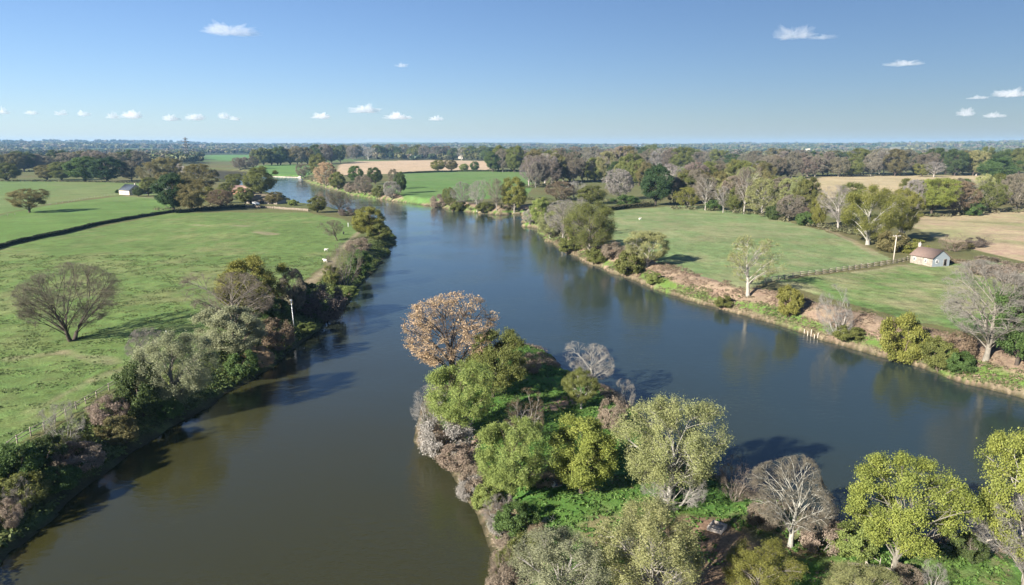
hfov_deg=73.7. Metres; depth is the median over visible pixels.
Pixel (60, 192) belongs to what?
pasture
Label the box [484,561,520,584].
bramble
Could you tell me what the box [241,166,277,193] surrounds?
leafy tree
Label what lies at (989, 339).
bare tree
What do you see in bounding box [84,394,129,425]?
bramble
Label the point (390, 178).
budding tree
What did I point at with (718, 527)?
concrete trough
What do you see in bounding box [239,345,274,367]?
leaning tree
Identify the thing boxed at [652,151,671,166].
bare tree
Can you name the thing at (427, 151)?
bare tree
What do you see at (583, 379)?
round tree
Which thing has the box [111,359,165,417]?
evergreen bush
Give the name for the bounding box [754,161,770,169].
leafy tree
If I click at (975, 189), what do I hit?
bare tree
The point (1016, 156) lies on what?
leafy tree
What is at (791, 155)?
budding tree
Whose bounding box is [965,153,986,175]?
leafy tree
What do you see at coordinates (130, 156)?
evergreen tree
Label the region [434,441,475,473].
bramble
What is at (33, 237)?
clipped hedge
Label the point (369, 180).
budding tree
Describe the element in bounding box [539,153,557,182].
bare tree
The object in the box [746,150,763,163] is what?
budding tree
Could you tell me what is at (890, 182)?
stubble field
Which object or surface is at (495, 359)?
leafy tree
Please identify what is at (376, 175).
leafy tree
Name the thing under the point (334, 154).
leafy tree
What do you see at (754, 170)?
budding tree
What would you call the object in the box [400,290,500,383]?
budding tree
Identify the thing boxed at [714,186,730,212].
bare tree
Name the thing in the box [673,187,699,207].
budding tree
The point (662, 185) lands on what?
evergreen tree
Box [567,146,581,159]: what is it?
bare tree
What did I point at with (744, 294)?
bank scrub
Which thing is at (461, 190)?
bare tree
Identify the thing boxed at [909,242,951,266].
stone cottage
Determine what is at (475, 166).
field tree
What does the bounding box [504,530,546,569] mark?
bush
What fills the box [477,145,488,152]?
leafy tree
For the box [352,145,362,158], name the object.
leafy tree
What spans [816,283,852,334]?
bare tree
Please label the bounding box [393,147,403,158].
evergreen tree
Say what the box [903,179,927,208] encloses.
budding tree
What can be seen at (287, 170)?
riverside field
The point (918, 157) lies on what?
budding tree
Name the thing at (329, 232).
bare tree
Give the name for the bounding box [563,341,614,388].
bare tree
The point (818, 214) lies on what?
leafy tree
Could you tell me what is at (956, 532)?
bare shrub
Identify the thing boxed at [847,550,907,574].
fallen branch
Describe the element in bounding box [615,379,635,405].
bare shrub
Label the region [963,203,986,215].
bush
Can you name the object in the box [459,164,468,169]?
field tree
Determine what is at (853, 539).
bush
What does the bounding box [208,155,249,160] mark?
distant field
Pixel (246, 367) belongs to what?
bush
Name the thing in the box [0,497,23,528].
bramble
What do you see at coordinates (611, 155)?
budding tree
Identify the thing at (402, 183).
leafy tree
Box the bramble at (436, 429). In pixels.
[416,424,450,449]
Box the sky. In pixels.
[0,0,1023,143]
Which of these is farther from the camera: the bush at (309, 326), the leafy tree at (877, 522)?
the bush at (309, 326)
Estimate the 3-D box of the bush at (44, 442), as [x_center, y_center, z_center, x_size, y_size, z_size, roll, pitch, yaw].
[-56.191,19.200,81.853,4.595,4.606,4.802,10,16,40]
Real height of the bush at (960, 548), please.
3.144 m
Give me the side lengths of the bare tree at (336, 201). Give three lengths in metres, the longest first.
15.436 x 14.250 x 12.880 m
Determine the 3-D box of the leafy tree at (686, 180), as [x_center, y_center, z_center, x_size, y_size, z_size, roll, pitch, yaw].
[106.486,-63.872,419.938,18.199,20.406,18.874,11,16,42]
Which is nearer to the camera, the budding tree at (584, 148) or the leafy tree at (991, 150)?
the leafy tree at (991, 150)
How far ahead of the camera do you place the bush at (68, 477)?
78.53 m
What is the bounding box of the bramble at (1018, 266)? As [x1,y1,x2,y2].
[989,262,1023,284]
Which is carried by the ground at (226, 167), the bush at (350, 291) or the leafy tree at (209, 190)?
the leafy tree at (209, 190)
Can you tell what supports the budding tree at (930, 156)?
on the ground at (226, 167)
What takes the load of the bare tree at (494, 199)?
on the river bank
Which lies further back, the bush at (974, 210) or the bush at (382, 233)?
the bush at (974, 210)
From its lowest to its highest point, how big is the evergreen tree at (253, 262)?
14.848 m
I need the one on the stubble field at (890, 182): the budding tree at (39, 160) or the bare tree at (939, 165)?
the bare tree at (939, 165)
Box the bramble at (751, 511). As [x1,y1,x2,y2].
[745,497,779,530]
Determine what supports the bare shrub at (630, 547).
on the spit
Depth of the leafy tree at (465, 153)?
1676.58 m
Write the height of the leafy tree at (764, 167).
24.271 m
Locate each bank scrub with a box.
[0,225,397,546]
[552,226,1023,378]
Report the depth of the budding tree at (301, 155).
1241.81 m
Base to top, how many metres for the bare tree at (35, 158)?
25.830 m
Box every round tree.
[0,163,22,179]
[33,164,52,180]
[46,161,76,180]
[351,206,386,236]
[545,412,620,493]
[560,366,600,408]
[912,163,932,176]
[975,157,1023,176]
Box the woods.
[0,139,1023,163]
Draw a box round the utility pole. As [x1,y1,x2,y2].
[892,235,900,263]
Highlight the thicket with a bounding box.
[0,167,1023,255]
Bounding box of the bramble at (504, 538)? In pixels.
[491,534,525,562]
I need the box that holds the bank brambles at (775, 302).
[547,223,1023,389]
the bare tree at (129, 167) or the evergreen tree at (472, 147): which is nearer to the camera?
the bare tree at (129, 167)
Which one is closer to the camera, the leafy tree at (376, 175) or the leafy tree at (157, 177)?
the leafy tree at (157, 177)
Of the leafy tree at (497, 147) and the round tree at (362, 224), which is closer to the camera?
the round tree at (362, 224)
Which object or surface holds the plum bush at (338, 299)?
on the river bank
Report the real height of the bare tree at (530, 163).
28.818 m
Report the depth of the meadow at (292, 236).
192.27 m
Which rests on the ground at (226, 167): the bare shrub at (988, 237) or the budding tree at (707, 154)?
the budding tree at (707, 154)
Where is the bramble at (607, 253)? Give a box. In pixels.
[600,242,626,258]
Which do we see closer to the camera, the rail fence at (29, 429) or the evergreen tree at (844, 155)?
the rail fence at (29, 429)
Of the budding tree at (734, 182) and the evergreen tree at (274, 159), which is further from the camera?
the evergreen tree at (274, 159)
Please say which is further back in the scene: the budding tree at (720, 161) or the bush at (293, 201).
the budding tree at (720, 161)
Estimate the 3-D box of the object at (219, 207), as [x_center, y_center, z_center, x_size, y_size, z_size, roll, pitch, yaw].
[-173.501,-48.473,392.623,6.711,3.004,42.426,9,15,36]
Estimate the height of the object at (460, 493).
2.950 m
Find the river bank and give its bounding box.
[0,171,1023,564]
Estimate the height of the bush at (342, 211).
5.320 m
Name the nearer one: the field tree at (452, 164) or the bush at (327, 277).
the bush at (327, 277)
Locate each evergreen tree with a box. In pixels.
[8,151,37,170]
[45,149,68,161]
[60,156,101,181]
[83,156,126,181]
[122,149,141,167]
[150,172,188,209]
[212,253,289,313]
[268,148,285,164]
[271,146,289,164]
[309,144,323,161]
[333,145,345,162]
[373,145,386,153]
[387,146,397,158]
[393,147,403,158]
[447,148,458,159]
[466,145,476,159]
[480,147,494,159]
[484,150,500,171]
[606,161,617,182]
[638,146,647,154]
[640,163,673,205]
[724,154,745,163]
[772,158,791,175]
[807,151,822,160]
[835,152,853,160]
[908,153,925,172]
[924,148,949,173]
[938,151,955,174]
[944,148,970,175]
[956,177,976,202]
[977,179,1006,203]
[981,155,1001,170]
[989,151,1015,168]
[989,285,1023,365]
[998,148,1023,156]
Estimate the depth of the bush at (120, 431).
90.32 m
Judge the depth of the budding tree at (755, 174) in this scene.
420.39 m
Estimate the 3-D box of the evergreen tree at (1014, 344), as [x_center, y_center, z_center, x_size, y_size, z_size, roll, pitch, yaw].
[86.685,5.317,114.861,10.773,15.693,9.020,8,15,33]
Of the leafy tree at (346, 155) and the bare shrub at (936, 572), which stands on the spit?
the bare shrub at (936, 572)
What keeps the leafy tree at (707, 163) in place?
on the ground at (226, 167)
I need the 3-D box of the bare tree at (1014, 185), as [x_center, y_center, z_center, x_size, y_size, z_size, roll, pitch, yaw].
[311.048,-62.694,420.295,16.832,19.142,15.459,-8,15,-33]
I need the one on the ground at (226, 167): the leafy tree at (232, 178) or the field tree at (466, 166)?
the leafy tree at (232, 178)
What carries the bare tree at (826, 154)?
on the ground at (226, 167)
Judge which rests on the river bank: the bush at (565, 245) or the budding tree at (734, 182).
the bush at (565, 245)
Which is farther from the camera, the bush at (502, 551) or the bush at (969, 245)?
the bush at (969, 245)
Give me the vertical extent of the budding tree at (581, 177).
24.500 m
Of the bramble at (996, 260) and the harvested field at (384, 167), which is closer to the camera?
the bramble at (996, 260)
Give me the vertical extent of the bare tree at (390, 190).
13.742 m
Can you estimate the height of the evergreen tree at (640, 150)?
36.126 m
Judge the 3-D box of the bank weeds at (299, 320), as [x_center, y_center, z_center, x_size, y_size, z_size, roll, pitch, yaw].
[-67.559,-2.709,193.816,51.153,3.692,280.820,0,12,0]
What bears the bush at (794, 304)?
on the river bank
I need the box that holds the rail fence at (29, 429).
[5,376,119,443]
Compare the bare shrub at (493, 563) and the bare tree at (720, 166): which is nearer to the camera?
the bare shrub at (493, 563)
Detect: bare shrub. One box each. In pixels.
[2,475,35,511]
[37,400,85,448]
[325,242,363,285]
[409,384,449,423]
[414,411,474,458]
[480,493,513,524]
[488,540,521,582]
[522,209,533,224]
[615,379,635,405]
[618,526,697,584]
[639,448,707,511]
[922,558,949,584]
[938,233,967,251]
[944,508,986,549]
[976,235,994,244]
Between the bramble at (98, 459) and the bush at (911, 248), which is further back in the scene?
the bush at (911, 248)
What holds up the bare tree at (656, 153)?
on the ground at (226, 167)
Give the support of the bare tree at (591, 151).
on the ground at (226, 167)
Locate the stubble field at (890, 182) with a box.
[805,175,1019,198]
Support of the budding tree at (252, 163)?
on the ground at (226, 167)
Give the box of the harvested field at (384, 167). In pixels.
[338,160,491,174]
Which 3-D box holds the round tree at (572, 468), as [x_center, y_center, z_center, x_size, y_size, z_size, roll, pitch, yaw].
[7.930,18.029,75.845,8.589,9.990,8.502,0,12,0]
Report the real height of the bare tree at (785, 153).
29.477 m
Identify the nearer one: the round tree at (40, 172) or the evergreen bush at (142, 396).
the evergreen bush at (142, 396)
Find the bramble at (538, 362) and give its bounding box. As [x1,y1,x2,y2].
[514,353,542,373]
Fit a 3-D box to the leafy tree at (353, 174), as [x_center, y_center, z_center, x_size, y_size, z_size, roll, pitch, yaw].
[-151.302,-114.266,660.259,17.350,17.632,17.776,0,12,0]
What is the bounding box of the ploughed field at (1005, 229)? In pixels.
[912,208,1023,260]
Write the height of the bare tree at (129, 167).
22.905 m
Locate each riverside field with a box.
[254,164,336,177]
[386,171,537,203]
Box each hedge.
[0,209,175,247]
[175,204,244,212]
[396,169,519,173]
[607,202,654,210]
[949,259,973,263]
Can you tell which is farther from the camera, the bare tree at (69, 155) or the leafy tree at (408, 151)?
the leafy tree at (408, 151)
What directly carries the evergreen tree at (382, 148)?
on the ground at (226, 167)
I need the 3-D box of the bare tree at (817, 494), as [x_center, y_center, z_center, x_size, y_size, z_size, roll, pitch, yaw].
[26.527,20.405,64.893,8.134,9.947,9.071,9,15,35]
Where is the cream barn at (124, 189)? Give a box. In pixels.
[119,183,143,194]
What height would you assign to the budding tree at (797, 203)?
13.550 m
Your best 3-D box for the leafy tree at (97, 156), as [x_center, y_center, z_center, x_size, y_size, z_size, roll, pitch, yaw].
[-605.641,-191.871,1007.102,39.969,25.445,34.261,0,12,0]
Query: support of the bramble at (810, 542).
on the spit
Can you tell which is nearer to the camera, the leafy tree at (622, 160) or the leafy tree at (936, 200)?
the leafy tree at (936, 200)
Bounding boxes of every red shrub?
[261,317,295,350]
[503,388,543,436]
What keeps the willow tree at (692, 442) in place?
on the spit
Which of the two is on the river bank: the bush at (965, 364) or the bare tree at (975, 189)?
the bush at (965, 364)
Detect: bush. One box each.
[0,439,45,489]
[0,470,55,511]
[21,433,68,468]
[38,463,83,494]
[59,427,92,450]
[91,415,139,445]
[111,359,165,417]
[155,396,184,419]
[223,349,262,377]
[258,298,291,318]
[287,199,299,205]
[292,282,322,309]
[294,283,347,321]
[297,322,317,332]
[322,264,340,283]
[329,285,359,297]
[338,207,355,215]
[344,182,358,191]
[346,248,373,273]
[366,223,392,238]
[371,185,385,198]
[429,194,448,207]
[449,200,468,211]
[470,481,505,511]
[471,490,501,509]
[474,202,493,212]
[491,499,541,538]
[494,548,517,574]
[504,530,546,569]
[558,236,582,253]
[584,247,607,263]
[610,195,640,204]
[613,248,645,275]
[644,272,664,284]
[705,197,722,209]
[714,295,733,307]
[721,535,808,584]
[765,203,787,219]
[775,284,804,316]
[794,211,815,225]
[822,558,902,584]
[826,518,880,561]
[832,324,866,340]
[873,229,910,251]
[878,309,934,364]
[898,239,930,253]
[918,335,959,371]
[944,351,977,373]
[949,530,990,564]
[952,242,974,248]
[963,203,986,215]
[965,237,986,246]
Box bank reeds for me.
[537,228,1023,390]
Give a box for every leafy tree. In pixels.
[0,154,12,169]
[1,153,25,168]
[70,150,92,166]
[94,154,113,166]
[116,151,131,166]
[131,187,144,196]
[139,177,156,195]
[154,172,167,188]
[171,178,208,208]
[187,305,268,353]
[200,187,217,203]
[215,182,236,197]
[225,173,242,184]
[235,187,254,203]
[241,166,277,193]
[249,149,262,163]
[254,147,270,165]
[264,148,276,164]
[265,192,282,202]
[281,148,297,164]
[298,147,315,163]
[306,196,326,212]
[308,153,324,175]
[324,145,340,162]
[328,171,346,189]
[341,145,351,158]
[347,165,364,180]
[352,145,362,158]
[366,167,382,183]
[371,144,383,158]
[394,172,406,192]
[406,146,416,154]
[411,144,423,154]
[423,358,505,438]
[459,147,472,159]
[464,326,528,396]
[473,414,556,503]
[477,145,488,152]
[492,145,505,170]
[501,176,526,212]
[505,145,523,171]
[517,152,527,166]
[523,156,538,172]
[527,149,543,160]
[528,196,549,222]
[546,153,566,181]
[558,156,581,180]
[576,185,607,203]
[581,157,605,181]
[615,153,644,183]
[616,146,638,160]
[629,159,645,185]
[634,161,652,182]
[644,144,657,154]
[668,146,695,168]
[671,172,696,202]
[677,168,706,200]
[691,148,702,164]
[695,160,723,170]
[697,172,714,197]
[703,166,717,174]
[709,149,727,163]
[712,170,727,198]
[723,159,743,175]
[723,187,748,212]
[729,161,756,178]
[750,171,773,201]
[752,162,777,177]
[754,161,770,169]
[766,147,790,155]
[769,176,785,197]
[792,176,821,210]
[810,193,829,226]
[815,154,834,174]
[825,150,843,159]
[832,181,867,220]
[837,448,990,570]
[841,157,864,176]
[847,147,872,173]
[881,149,910,175]
[898,177,929,206]
[913,177,963,213]
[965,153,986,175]
[974,426,1023,581]
[978,146,995,154]
[990,173,1012,198]
[1010,147,1023,173]
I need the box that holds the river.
[0,176,1023,584]
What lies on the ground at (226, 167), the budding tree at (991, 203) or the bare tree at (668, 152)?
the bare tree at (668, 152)
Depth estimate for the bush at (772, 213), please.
334.01 m
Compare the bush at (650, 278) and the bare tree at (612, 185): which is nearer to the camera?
the bush at (650, 278)
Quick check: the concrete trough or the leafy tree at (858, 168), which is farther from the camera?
the leafy tree at (858, 168)
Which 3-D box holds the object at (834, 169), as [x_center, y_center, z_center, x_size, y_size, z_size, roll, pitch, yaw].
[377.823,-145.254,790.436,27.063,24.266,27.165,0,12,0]
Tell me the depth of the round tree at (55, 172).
723.09 m
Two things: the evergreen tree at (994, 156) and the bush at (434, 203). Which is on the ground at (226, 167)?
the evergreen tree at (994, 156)
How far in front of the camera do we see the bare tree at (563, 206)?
269.14 m
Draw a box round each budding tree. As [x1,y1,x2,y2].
[23,154,49,169]
[35,156,55,169]
[122,150,150,166]
[135,162,161,178]
[151,157,182,174]
[177,163,219,188]
[204,189,233,205]
[230,157,244,169]
[246,156,258,167]
[290,146,305,164]
[295,164,311,177]
[312,162,336,186]
[313,146,328,160]
[353,175,372,192]
[385,143,393,158]
[387,169,399,185]
[399,144,410,153]
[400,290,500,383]
[442,187,455,206]
[545,181,574,199]
[552,148,567,156]
[565,151,586,180]
[576,147,592,152]
[577,158,594,180]
[595,151,616,182]
[603,150,619,168]
[613,161,627,181]
[642,148,657,166]
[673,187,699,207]
[684,169,705,201]
[691,152,710,163]
[701,178,722,198]
[704,150,722,162]
[712,160,726,170]
[718,154,735,163]
[718,172,733,185]
[724,234,785,297]
[731,169,751,189]
[734,166,756,195]
[737,153,751,161]
[743,173,763,201]
[744,177,779,212]
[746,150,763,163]
[763,155,786,174]
[770,176,796,204]
[774,157,798,175]
[776,194,808,220]
[778,177,797,204]
[780,152,803,177]
[790,176,808,203]
[795,152,811,175]
[803,154,826,176]
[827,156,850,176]
[899,149,917,173]
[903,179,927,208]
[910,154,935,170]
[920,152,943,173]
[942,181,982,213]
[953,178,968,203]
[963,150,991,175]
[971,182,1012,208]
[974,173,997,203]
[995,173,1023,208]
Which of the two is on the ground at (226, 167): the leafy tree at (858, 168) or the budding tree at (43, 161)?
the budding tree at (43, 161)
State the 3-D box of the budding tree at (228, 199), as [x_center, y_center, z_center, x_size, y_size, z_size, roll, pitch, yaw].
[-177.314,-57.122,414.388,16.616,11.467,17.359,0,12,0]
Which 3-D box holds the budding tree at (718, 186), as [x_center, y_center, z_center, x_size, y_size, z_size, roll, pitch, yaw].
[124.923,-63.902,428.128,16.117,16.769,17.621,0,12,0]
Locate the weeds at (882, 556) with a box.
[424,345,1020,584]
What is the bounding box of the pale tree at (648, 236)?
[622,230,670,267]
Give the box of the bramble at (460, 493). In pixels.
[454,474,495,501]
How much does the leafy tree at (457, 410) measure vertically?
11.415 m
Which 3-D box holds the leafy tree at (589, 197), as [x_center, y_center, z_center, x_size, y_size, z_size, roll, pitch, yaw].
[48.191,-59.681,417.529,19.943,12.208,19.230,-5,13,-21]
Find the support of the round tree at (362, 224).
on the ground at (226, 167)
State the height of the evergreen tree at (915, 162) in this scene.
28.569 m
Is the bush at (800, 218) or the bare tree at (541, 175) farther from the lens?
the bare tree at (541, 175)
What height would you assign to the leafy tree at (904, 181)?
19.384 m
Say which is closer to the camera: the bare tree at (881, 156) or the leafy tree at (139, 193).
the leafy tree at (139, 193)
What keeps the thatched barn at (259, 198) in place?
on the ground at (226, 167)
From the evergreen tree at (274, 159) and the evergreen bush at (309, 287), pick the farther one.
the evergreen tree at (274, 159)
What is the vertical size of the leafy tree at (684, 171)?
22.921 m
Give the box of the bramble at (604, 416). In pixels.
[596,395,627,432]
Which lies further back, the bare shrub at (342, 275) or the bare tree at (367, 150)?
the bare tree at (367, 150)
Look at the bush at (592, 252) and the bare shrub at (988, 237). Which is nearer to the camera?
the bush at (592, 252)
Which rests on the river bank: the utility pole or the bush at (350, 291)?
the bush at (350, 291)
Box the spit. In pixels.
[413,345,1022,584]
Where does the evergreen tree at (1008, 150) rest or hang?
on the ground at (226, 167)
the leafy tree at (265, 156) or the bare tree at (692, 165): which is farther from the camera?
the leafy tree at (265, 156)
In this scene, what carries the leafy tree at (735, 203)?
on the meadow at (700, 239)
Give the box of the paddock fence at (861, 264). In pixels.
[764,256,909,282]
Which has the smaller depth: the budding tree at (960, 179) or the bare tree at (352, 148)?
the budding tree at (960, 179)
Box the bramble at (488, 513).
[480,502,503,518]
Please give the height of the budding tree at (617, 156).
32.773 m
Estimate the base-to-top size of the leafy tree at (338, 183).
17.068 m
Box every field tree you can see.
[4,188,50,212]
[429,160,445,169]
[444,160,457,169]
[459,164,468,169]
[469,161,478,169]
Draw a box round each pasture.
[0,181,166,213]
[0,196,176,247]
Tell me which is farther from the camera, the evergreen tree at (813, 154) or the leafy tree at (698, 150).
the evergreen tree at (813, 154)
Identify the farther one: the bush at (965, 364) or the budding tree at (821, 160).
the budding tree at (821, 160)
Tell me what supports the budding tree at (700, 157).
on the ground at (226, 167)
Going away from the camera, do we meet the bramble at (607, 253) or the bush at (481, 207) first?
the bramble at (607, 253)
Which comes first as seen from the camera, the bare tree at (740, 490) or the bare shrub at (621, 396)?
the bare tree at (740, 490)
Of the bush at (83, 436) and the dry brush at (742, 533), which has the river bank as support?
the bush at (83, 436)
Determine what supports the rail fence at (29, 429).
on the meadow at (292, 236)
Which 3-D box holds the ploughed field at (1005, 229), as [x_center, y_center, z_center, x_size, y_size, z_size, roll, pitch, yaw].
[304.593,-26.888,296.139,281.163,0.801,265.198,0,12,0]
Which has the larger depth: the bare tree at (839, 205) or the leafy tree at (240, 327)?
the bare tree at (839, 205)
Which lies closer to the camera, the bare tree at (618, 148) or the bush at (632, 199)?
the bush at (632, 199)
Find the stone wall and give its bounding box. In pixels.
[245,205,308,210]
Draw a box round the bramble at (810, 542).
[796,512,849,556]
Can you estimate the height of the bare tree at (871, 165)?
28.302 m
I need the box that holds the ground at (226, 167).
[0,141,1023,453]
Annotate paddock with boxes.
[776,262,1023,333]
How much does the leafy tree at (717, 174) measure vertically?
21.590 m
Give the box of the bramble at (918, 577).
[893,562,925,584]
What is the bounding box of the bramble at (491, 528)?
[485,512,513,536]
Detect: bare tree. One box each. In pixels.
[7,262,126,341]
[24,155,44,170]
[49,152,78,166]
[79,150,106,165]
[106,152,123,167]
[119,160,141,180]
[124,327,160,358]
[179,272,274,320]
[238,157,250,168]
[276,267,306,314]
[317,220,342,240]
[319,144,332,162]
[326,191,351,211]
[346,145,358,157]
[362,147,377,159]
[383,181,400,199]
[418,145,430,158]
[430,146,443,159]
[443,146,451,151]
[450,181,470,207]
[455,148,469,159]
[468,180,488,211]
[486,178,503,210]
[495,148,508,171]
[519,155,542,185]
[527,161,544,187]
[528,154,550,184]
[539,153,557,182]
[544,197,590,237]
[545,160,562,183]
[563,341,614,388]
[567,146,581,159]
[568,181,585,199]
[578,149,595,158]
[580,152,599,181]
[601,168,634,195]
[614,146,626,159]
[649,147,668,165]
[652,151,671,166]
[659,148,682,171]
[664,163,681,175]
[666,176,683,203]
[682,161,709,177]
[694,174,717,209]
[712,164,732,176]
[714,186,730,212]
[715,453,756,501]
[721,175,744,195]
[734,165,762,213]
[745,454,839,547]
[757,156,778,173]
[776,151,788,156]
[799,156,823,176]
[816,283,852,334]
[817,185,856,227]
[821,151,838,174]
[863,153,882,175]
[869,151,893,173]
[878,148,892,173]
[924,162,945,176]
[938,259,1023,361]
[964,179,988,201]
[967,489,1023,584]
[1005,176,1023,200]
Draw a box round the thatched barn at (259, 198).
[246,194,285,203]
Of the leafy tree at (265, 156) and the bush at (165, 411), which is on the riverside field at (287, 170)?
the leafy tree at (265, 156)
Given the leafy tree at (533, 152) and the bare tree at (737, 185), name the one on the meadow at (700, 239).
the bare tree at (737, 185)
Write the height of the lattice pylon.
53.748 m
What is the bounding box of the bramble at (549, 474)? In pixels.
[526,457,562,488]
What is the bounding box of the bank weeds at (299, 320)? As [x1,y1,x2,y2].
[0,230,396,561]
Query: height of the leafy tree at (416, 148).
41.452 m
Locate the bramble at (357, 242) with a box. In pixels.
[344,237,371,251]
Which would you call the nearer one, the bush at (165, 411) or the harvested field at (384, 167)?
the bush at (165, 411)
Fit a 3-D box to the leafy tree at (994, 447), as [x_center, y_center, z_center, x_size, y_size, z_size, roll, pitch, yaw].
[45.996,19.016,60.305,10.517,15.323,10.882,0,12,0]
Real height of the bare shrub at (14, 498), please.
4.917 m
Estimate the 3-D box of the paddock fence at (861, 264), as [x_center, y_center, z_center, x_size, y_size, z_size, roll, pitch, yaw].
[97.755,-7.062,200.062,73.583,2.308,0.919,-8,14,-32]
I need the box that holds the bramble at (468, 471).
[459,463,486,497]
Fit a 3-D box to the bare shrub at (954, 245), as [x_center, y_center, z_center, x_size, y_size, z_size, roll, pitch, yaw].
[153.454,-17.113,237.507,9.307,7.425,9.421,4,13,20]
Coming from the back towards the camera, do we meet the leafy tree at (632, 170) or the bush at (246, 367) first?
the leafy tree at (632, 170)
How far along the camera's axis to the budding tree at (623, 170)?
628.88 m
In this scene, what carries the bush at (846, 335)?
on the river bank
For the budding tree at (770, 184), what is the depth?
349.65 m
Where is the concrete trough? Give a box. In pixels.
[707,519,726,534]
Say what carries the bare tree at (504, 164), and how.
on the riverside field at (423, 187)
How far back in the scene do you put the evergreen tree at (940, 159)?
851.30 m
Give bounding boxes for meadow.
[0,212,357,446]
[607,205,892,289]
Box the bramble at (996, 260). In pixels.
[969,255,1015,276]
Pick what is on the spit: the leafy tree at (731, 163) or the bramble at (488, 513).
the bramble at (488, 513)
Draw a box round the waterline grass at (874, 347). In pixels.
[539,231,1023,391]
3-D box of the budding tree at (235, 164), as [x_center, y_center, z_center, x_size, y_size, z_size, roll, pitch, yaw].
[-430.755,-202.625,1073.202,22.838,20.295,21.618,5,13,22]
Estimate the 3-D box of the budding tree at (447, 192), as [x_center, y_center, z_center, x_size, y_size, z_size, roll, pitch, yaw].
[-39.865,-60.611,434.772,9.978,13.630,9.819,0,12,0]
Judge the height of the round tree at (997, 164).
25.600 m
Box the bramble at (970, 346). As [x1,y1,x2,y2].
[944,330,977,359]
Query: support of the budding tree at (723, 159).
on the ground at (226, 167)
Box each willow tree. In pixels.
[126,328,223,404]
[507,521,614,584]
[537,211,565,237]
[560,199,618,250]
[592,492,707,584]
[608,391,736,501]
[838,184,912,244]
[883,188,925,233]
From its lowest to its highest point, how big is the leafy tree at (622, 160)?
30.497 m
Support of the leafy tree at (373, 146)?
on the ground at (226, 167)
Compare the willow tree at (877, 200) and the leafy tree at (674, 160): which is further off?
the leafy tree at (674, 160)
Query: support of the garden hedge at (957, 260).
on the paddock
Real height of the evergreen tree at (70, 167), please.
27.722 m
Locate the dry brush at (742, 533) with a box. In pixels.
[416,349,1020,584]
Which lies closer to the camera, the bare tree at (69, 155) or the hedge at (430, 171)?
the hedge at (430, 171)
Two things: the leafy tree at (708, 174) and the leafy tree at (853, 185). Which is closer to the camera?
the leafy tree at (853, 185)
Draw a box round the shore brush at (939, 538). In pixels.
[414,343,1016,584]
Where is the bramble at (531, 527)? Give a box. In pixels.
[527,520,544,538]
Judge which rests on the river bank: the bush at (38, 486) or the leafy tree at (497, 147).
the bush at (38, 486)
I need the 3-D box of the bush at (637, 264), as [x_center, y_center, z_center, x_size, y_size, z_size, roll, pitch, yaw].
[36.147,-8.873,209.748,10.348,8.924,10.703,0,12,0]
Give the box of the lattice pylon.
[181,137,189,153]
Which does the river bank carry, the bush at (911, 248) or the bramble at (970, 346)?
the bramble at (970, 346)
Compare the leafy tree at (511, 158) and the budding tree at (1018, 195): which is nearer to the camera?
the budding tree at (1018, 195)
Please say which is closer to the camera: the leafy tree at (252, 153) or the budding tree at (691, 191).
the budding tree at (691, 191)
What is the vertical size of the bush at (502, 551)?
2.999 m
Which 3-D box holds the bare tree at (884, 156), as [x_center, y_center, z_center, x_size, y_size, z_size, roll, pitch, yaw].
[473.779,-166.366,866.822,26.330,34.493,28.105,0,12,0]
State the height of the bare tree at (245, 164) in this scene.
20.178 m
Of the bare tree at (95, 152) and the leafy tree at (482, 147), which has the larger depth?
the leafy tree at (482, 147)
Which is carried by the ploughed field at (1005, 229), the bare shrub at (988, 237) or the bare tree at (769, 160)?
the bare shrub at (988, 237)
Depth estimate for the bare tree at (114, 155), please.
1014.84 m
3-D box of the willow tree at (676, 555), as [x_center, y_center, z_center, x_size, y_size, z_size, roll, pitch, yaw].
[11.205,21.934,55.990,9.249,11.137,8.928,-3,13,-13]
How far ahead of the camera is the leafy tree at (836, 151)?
1242.03 m
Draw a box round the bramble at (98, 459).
[47,439,107,474]
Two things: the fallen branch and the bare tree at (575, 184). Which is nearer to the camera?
the fallen branch
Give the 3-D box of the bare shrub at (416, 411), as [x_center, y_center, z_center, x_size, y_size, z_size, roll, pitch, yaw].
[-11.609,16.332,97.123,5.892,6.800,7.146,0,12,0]
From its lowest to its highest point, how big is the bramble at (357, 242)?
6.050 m
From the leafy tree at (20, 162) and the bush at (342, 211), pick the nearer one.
the bush at (342, 211)
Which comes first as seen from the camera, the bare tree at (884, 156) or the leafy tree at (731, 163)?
the leafy tree at (731, 163)
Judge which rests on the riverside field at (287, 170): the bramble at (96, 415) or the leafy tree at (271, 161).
the leafy tree at (271, 161)
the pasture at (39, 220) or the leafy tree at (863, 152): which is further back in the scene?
the leafy tree at (863, 152)
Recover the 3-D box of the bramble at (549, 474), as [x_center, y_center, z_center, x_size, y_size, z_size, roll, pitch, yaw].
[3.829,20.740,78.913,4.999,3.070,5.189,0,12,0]
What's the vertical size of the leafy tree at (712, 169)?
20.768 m
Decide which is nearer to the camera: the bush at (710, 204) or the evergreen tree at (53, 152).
the bush at (710, 204)
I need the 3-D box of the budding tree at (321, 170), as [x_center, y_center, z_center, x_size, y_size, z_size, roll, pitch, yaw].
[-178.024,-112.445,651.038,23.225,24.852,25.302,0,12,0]
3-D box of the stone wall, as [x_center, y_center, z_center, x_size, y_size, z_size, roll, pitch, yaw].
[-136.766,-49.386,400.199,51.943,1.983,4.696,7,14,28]
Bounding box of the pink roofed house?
[231,184,255,193]

